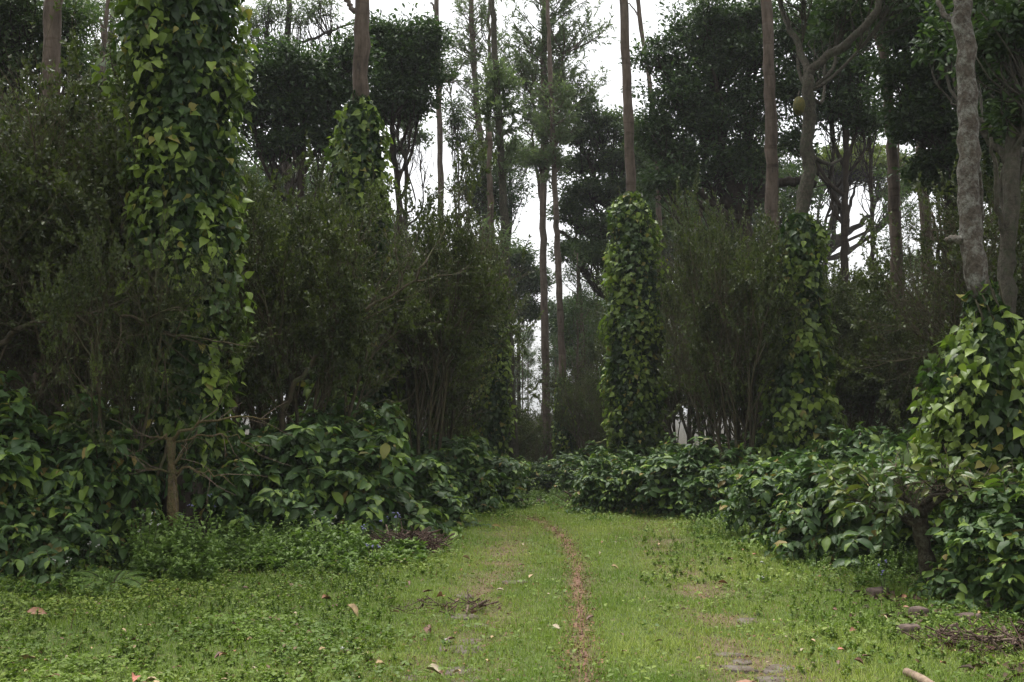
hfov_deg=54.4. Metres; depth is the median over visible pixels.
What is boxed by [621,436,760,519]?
coffee bush
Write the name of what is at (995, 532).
coffee bush
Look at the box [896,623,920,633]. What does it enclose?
rock
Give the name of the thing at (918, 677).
log
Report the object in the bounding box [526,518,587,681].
footpath
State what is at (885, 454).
coffee bush
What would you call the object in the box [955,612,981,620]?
rock
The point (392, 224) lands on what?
background tree
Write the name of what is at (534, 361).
background tree
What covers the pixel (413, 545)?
broad weeds
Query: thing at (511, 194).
round crowned tree
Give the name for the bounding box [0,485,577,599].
weeds
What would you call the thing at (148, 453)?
coffee bush
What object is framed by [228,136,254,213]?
thin trunk tree
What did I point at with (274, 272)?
leaved tree
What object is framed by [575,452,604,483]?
coffee bush
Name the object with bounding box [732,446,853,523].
coffee bush
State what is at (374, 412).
coffee bush
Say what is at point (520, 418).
leaved tree
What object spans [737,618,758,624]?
paving stone
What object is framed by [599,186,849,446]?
leaved tree
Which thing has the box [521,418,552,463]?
leaved tree
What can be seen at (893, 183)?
silver oak
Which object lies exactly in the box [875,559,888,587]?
flowering weed
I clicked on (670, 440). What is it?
coffee bush
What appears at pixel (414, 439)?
coffee bush
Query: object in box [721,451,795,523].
coffee bush
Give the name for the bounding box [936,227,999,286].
leaved tree
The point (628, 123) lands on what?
silver oak
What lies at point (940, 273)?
leaved tree
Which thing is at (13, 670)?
lawn weeds
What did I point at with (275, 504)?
coffee bush
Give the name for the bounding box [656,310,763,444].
leaved tree
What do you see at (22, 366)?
leaved tree
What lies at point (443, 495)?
coffee bush
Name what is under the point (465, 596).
paving stone
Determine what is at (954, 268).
leaved tree
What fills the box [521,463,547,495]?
coffee bush
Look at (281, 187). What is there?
background tree
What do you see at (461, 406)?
leaved tree
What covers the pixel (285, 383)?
leaved tree
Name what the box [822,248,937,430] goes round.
leaved tree
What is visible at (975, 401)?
pepper vine
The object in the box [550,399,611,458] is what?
leaved tree
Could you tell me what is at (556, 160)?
silver oak
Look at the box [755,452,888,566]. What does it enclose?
coffee bush
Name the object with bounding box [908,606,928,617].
rock
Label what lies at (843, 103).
evergreen tree
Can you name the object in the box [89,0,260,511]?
pepper vine
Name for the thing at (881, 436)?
coffee bush
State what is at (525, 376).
thin trunk tree
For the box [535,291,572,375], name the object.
background tree
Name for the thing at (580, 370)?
leaved tree
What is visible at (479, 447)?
coffee bush
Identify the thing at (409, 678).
paving stone
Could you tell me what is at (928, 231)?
silver oak
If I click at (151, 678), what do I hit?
fallen leaf
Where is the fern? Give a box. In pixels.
[64,570,151,593]
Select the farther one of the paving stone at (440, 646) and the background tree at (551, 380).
the background tree at (551, 380)
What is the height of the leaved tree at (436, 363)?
6.250 m
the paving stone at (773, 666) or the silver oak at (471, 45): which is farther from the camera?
the silver oak at (471, 45)
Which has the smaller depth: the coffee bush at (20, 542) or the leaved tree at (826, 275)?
the coffee bush at (20, 542)
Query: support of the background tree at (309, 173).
on the ground at (588, 578)
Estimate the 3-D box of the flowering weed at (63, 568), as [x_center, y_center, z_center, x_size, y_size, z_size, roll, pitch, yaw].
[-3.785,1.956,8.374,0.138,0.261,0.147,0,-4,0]
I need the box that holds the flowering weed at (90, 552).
[80,541,99,564]
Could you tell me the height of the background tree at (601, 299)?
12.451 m
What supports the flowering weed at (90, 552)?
on the ground at (588, 578)
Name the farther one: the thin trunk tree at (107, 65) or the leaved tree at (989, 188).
the thin trunk tree at (107, 65)
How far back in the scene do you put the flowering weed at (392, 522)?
11.01 m
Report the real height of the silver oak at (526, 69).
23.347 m
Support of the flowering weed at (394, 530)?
on the ground at (588, 578)
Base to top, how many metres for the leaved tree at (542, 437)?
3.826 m
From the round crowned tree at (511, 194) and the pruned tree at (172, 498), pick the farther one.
the round crowned tree at (511, 194)
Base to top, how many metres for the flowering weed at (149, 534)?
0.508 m
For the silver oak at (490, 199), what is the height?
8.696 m
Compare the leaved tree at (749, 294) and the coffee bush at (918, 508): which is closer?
the coffee bush at (918, 508)
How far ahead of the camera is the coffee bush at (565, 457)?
25.62 m
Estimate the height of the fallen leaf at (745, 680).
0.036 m
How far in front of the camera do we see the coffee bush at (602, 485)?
15.24 m
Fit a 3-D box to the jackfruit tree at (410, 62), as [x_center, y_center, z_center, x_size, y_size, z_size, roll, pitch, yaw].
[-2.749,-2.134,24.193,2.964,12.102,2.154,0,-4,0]
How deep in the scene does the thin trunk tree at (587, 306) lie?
33.83 m
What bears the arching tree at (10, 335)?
on the ground at (588, 578)
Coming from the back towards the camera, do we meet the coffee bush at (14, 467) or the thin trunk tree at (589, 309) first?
the thin trunk tree at (589, 309)
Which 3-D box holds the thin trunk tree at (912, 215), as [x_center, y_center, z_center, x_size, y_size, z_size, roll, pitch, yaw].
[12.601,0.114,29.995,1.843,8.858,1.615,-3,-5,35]
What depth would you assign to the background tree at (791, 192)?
41.73 m
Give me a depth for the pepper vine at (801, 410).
15.33 m
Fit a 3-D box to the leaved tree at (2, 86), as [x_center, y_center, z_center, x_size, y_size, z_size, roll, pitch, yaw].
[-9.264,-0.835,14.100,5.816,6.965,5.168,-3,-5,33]
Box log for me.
[902,668,933,681]
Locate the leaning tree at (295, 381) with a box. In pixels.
[279,205,485,432]
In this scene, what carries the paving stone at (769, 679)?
on the ground at (588, 578)
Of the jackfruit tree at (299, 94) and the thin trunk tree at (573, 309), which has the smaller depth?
the jackfruit tree at (299, 94)
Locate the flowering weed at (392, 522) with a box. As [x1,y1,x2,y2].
[386,512,400,530]
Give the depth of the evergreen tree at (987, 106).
17.14 m
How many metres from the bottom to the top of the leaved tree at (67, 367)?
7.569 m
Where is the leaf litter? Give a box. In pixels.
[509,494,1023,681]
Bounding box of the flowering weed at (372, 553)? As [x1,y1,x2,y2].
[364,544,380,566]
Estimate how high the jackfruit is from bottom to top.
0.438 m
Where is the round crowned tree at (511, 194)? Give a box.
[444,151,539,254]
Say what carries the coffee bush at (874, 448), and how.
on the ground at (588, 578)
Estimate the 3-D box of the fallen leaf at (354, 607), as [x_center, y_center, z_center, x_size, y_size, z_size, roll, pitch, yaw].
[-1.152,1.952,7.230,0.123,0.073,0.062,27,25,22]
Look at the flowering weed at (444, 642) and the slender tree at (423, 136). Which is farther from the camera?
the slender tree at (423, 136)
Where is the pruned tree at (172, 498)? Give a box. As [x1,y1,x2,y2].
[109,382,295,531]
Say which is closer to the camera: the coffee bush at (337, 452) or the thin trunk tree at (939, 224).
the coffee bush at (337, 452)
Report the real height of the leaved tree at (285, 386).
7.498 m
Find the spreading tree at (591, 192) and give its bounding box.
[539,95,692,301]
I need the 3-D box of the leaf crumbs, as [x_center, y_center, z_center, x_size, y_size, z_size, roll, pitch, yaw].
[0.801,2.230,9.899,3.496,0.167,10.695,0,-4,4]
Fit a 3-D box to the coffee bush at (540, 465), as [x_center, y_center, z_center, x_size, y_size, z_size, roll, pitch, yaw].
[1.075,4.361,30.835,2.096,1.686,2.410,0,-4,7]
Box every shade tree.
[909,0,1023,313]
[936,0,1010,426]
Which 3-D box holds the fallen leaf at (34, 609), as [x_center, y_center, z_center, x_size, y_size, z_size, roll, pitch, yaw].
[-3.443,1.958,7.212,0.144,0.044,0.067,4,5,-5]
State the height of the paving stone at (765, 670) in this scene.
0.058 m
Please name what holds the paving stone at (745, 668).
on the ground at (588, 578)
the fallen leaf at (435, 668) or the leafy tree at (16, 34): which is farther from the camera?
the leafy tree at (16, 34)
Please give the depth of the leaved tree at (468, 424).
27.72 m
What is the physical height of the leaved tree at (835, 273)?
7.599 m
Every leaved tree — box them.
[0,0,147,441]
[0,1,250,409]
[0,53,298,417]
[0,75,34,389]
[0,102,37,416]
[0,180,261,551]
[5,161,115,404]
[67,349,233,409]
[108,200,331,434]
[225,129,452,437]
[230,160,302,435]
[232,189,426,422]
[243,206,318,429]
[285,196,502,427]
[361,119,536,456]
[387,194,524,442]
[414,411,471,435]
[415,265,552,440]
[415,336,522,442]
[445,372,530,440]
[507,399,545,460]
[519,404,542,461]
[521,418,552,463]
[525,325,672,454]
[526,409,587,462]
[550,276,687,429]
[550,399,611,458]
[551,351,612,453]
[591,266,764,446]
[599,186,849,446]
[650,164,830,465]
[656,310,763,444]
[659,230,864,442]
[660,185,772,444]
[757,249,941,438]
[760,239,914,433]
[818,155,1023,437]
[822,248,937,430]
[822,252,871,318]
[852,273,921,431]
[861,219,999,385]
[872,285,932,428]
[919,240,995,316]
[934,140,1023,292]
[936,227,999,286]
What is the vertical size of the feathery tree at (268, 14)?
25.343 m
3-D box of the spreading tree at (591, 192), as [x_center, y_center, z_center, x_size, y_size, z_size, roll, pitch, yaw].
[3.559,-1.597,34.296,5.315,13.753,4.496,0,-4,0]
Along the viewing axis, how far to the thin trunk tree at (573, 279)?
46.61 m
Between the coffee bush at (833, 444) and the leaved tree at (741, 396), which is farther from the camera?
the leaved tree at (741, 396)
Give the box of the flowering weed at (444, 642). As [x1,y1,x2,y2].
[440,638,451,645]
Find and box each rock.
[866,586,888,595]
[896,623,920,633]
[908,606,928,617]
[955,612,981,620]
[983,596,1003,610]
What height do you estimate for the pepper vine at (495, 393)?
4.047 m
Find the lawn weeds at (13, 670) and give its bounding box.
[0,516,1023,681]
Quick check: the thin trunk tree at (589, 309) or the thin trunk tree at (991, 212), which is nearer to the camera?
the thin trunk tree at (991, 212)
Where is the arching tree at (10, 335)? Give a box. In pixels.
[0,253,282,426]
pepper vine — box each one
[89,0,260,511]
[297,89,416,450]
[468,311,517,457]
[551,377,578,462]
[596,190,673,459]
[754,212,847,464]
[903,278,1023,524]
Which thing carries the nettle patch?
on the ground at (588, 578)
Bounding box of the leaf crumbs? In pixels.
[372,513,893,681]
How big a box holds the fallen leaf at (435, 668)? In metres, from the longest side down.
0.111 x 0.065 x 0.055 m
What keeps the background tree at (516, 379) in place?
on the ground at (588, 578)
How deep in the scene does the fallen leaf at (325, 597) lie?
7.71 m
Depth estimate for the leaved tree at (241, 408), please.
14.68 m
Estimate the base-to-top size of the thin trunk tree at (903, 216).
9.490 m
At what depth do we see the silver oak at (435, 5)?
35.49 m
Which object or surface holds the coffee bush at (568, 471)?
on the ground at (588, 578)
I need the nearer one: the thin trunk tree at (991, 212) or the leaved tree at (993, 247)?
the leaved tree at (993, 247)
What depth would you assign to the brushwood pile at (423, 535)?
10.52 m
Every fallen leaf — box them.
[19,654,38,659]
[27,607,46,613]
[132,672,140,681]
[145,676,155,681]
[322,594,332,600]
[347,603,357,615]
[426,663,443,676]
[736,679,756,681]
[854,657,863,664]
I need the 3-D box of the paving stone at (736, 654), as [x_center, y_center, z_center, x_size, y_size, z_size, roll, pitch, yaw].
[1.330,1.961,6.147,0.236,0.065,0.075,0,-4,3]
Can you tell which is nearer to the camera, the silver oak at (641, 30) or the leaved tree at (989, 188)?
the leaved tree at (989, 188)
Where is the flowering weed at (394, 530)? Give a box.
[379,512,399,547]
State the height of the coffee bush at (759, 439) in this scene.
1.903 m
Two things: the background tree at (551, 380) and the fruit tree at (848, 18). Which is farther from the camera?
the background tree at (551, 380)
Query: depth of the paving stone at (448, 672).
5.80 m
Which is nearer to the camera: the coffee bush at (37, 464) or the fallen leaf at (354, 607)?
the fallen leaf at (354, 607)
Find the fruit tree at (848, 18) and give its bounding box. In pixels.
[777,0,948,212]
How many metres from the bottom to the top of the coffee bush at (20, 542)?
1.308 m
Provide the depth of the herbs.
6.62 m
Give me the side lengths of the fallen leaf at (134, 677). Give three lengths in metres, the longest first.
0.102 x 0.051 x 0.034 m
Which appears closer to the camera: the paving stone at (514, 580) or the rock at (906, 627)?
the rock at (906, 627)
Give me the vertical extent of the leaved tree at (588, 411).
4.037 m
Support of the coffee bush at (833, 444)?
on the ground at (588, 578)
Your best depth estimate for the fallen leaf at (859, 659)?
5.78 m
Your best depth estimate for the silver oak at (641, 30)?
32.62 m
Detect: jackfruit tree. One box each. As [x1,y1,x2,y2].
[230,17,389,422]
[341,2,459,259]
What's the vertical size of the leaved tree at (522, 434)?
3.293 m
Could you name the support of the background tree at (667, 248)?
on the ground at (588, 578)
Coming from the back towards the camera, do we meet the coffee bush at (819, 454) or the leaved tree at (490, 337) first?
the leaved tree at (490, 337)
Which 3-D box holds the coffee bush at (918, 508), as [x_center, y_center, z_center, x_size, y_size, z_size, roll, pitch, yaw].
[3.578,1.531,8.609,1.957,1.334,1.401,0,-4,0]
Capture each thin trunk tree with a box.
[63,0,117,376]
[78,0,123,133]
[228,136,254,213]
[514,332,536,458]
[529,335,557,463]
[540,336,566,403]
[549,242,598,448]
[560,216,601,451]
[564,218,587,349]
[565,269,603,375]
[578,240,603,367]
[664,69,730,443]
[778,162,825,283]
[864,131,922,431]
[868,176,918,293]
[901,201,938,302]
[903,158,961,273]
[985,202,995,242]
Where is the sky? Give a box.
[15,0,999,411]
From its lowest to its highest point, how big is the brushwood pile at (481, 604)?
0.148 m
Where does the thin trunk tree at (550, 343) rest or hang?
on the ground at (588, 578)
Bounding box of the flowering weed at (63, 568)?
[52,557,72,582]
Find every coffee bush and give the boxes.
[0,370,144,586]
[0,379,122,428]
[0,385,180,565]
[0,435,51,492]
[0,485,128,584]
[16,395,217,527]
[105,429,161,535]
[192,418,348,550]
[215,398,445,539]
[216,447,232,462]
[272,394,436,469]
[329,416,463,539]
[400,445,453,462]
[400,459,499,528]
[404,428,428,455]
[410,423,511,500]
[416,433,506,514]
[436,427,494,456]
[472,450,535,508]
[489,449,532,499]
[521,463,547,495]
[526,454,554,471]
[534,463,551,473]
[540,469,555,494]
[542,440,608,483]
[547,464,564,493]
[548,457,590,498]
[564,446,659,514]
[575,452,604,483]
[583,442,657,473]
[609,448,692,512]
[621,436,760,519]
[650,431,716,463]
[660,435,765,463]
[679,457,741,522]
[711,448,838,542]
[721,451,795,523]
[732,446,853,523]
[733,430,766,455]
[743,448,958,569]
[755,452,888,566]
[801,421,888,465]
[815,441,1023,585]
[830,426,909,464]
[836,426,891,443]
[846,427,938,478]
[869,415,932,438]
[898,427,921,446]
[901,413,935,445]
[906,492,1023,617]
[908,463,1023,609]
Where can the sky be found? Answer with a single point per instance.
(528, 224)
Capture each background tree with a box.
[79,35,126,93]
[229,127,268,215]
[240,152,322,426]
[292,158,335,248]
[386,209,417,256]
[514,359,525,395]
[520,326,537,414]
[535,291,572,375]
[537,293,604,373]
[549,366,558,401]
[591,272,608,315]
[602,131,709,442]
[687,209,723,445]
[688,122,840,434]
[904,252,920,302]
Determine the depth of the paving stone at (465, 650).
6.25 m
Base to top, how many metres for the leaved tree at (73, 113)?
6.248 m
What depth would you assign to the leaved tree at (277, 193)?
12.68 m
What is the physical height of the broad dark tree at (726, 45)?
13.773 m
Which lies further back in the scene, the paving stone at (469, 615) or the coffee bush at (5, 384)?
the coffee bush at (5, 384)
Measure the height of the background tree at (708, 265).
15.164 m
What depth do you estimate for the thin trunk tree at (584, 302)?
35.80 m
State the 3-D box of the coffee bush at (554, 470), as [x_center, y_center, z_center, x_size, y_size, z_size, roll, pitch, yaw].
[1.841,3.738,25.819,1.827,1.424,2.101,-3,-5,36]
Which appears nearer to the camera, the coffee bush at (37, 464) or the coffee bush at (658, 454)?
the coffee bush at (37, 464)
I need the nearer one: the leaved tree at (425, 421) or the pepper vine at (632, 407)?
the pepper vine at (632, 407)
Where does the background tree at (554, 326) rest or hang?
on the ground at (588, 578)
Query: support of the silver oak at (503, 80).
on the ground at (588, 578)
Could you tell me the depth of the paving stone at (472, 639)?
6.55 m
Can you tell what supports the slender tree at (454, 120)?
on the ground at (588, 578)
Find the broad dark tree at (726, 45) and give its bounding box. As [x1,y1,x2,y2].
[617,0,817,454]
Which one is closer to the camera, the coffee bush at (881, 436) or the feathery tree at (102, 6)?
the coffee bush at (881, 436)
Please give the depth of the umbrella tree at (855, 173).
46.08 m
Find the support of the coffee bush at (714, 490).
on the ground at (588, 578)
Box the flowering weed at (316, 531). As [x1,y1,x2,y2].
[312,510,336,538]
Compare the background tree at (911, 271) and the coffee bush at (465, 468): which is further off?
the background tree at (911, 271)
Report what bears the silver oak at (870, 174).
on the ground at (588, 578)
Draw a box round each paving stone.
[397,675,428,680]
[439,644,456,651]
[445,666,480,675]
[445,676,480,681]
[448,613,478,619]
[453,645,481,653]
[454,593,473,598]
[460,638,483,644]
[502,580,527,584]
[710,652,745,656]
[717,665,758,673]
[733,658,751,664]
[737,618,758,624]
[754,675,787,681]
[763,668,783,673]
[765,664,813,670]
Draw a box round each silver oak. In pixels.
[33,0,62,404]
[162,0,215,549]
[344,0,370,397]
[430,0,443,234]
[434,0,528,237]
[463,0,539,493]
[468,132,524,425]
[486,0,619,460]
[523,0,587,442]
[619,0,639,426]
[628,0,664,430]
[760,0,779,373]
[836,76,883,425]
[874,27,907,431]
[915,142,936,413]
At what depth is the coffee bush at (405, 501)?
11.60 m
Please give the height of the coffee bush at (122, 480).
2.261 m
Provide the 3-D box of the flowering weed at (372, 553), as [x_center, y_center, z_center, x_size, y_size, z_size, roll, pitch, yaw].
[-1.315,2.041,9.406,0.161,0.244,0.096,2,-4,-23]
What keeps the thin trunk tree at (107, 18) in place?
on the ground at (588, 578)
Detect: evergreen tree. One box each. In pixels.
[496,239,564,454]
[757,0,894,432]
[850,0,986,333]
[933,0,1023,299]
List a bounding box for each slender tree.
[383,108,435,244]
[440,90,476,213]
[494,125,536,248]
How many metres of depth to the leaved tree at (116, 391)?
19.45 m
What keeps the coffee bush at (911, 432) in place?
on the ground at (588, 578)
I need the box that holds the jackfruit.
[793,91,805,115]
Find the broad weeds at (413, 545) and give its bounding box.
[132,507,428,577]
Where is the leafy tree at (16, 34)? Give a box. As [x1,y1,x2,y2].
[0,0,111,390]
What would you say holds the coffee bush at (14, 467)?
on the ground at (588, 578)
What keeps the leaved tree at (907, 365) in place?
on the ground at (588, 578)
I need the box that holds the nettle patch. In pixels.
[550,488,1023,643]
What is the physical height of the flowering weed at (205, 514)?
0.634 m
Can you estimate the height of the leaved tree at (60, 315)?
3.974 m
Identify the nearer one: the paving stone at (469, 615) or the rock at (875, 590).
the paving stone at (469, 615)
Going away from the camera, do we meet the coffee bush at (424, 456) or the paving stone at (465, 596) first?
the paving stone at (465, 596)
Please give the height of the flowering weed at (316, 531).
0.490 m
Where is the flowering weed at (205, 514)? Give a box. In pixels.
[190,494,215,550]
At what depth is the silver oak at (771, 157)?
19.26 m
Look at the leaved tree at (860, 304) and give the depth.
21.13 m
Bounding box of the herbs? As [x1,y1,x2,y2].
[0,502,1023,681]
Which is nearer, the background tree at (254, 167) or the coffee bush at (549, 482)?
the coffee bush at (549, 482)
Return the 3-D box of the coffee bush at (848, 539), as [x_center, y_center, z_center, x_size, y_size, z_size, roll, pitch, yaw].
[3.554,1.972,10.168,2.204,1.712,2.278,0,-4,3]
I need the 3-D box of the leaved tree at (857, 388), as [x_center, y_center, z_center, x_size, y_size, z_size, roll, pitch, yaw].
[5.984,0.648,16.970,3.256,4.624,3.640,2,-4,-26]
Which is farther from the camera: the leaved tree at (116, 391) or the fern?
the leaved tree at (116, 391)
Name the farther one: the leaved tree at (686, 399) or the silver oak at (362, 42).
the leaved tree at (686, 399)
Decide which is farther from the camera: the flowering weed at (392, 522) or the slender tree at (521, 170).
the slender tree at (521, 170)
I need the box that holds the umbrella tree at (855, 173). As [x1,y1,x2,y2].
[794,138,917,284]
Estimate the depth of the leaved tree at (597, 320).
39.52 m
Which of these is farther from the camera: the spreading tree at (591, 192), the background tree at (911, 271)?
the background tree at (911, 271)
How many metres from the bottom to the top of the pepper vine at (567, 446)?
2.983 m
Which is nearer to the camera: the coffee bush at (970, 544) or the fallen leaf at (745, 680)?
the fallen leaf at (745, 680)
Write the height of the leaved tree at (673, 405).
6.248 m
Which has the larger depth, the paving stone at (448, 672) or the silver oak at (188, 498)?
the silver oak at (188, 498)
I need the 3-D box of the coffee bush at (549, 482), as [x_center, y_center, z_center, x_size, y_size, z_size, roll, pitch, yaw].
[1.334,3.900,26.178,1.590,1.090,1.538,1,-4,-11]
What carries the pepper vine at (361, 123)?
attached to the silver oak at (362, 42)
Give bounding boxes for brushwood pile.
[358,522,464,554]
[387,588,501,613]
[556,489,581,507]
[902,617,1023,658]
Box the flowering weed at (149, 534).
[137,520,160,553]
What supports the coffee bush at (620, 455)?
on the ground at (588, 578)
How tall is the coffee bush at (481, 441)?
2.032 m
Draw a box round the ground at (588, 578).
[0,412,1023,681]
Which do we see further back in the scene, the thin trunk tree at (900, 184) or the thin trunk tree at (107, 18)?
the thin trunk tree at (900, 184)
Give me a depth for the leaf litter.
6.99 m
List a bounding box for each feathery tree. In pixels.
[64,0,120,403]
[236,0,353,423]
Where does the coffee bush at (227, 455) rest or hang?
on the ground at (588, 578)
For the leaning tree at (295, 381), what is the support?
on the ground at (588, 578)
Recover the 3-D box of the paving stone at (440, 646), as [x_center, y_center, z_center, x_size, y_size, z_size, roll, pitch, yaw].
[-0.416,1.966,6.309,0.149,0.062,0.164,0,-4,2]
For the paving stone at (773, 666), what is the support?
on the ground at (588, 578)
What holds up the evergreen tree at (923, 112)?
on the ground at (588, 578)
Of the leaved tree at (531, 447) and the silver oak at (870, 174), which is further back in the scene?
the leaved tree at (531, 447)
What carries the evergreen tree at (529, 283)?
on the ground at (588, 578)
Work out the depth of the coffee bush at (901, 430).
18.02 m
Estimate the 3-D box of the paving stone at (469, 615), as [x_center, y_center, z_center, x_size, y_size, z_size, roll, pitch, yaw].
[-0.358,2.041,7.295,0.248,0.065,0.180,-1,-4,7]
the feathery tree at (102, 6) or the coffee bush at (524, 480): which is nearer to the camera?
the coffee bush at (524, 480)
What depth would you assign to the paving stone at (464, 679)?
5.61 m
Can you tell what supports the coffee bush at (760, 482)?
on the ground at (588, 578)
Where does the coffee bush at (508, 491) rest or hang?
on the ground at (588, 578)
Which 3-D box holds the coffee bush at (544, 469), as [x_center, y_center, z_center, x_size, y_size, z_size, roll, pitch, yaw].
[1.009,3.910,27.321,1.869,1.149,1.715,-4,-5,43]
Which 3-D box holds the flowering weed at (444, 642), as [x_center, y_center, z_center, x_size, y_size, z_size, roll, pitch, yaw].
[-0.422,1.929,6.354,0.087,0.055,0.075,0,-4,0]
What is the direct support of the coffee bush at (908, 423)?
on the ground at (588, 578)
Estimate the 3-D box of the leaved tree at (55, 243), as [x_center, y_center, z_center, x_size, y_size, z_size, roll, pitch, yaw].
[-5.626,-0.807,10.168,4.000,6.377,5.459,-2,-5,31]
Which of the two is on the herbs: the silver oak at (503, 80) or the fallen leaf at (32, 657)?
the fallen leaf at (32, 657)
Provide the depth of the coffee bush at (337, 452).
11.04 m
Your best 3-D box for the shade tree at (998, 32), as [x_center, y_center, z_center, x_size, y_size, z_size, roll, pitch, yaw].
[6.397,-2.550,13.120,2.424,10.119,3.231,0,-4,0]
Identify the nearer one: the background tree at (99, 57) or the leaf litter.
the leaf litter
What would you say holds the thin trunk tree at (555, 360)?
on the ground at (588, 578)
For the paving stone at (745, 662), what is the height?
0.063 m
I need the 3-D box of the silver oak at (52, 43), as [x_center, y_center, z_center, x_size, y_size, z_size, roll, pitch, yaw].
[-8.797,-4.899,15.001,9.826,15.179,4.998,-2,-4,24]
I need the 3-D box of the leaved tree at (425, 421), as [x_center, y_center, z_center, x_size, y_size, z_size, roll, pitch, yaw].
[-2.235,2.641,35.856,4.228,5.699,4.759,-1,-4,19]
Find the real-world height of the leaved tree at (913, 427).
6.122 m
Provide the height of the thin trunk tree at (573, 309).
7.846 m
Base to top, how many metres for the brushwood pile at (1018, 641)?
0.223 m
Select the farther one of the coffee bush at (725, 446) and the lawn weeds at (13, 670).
the coffee bush at (725, 446)
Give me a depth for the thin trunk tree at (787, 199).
26.89 m
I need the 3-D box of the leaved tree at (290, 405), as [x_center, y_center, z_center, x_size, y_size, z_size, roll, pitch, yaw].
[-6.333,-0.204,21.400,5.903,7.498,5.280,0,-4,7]
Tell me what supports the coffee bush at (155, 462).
on the ground at (588, 578)
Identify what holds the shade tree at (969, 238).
on the ground at (588, 578)

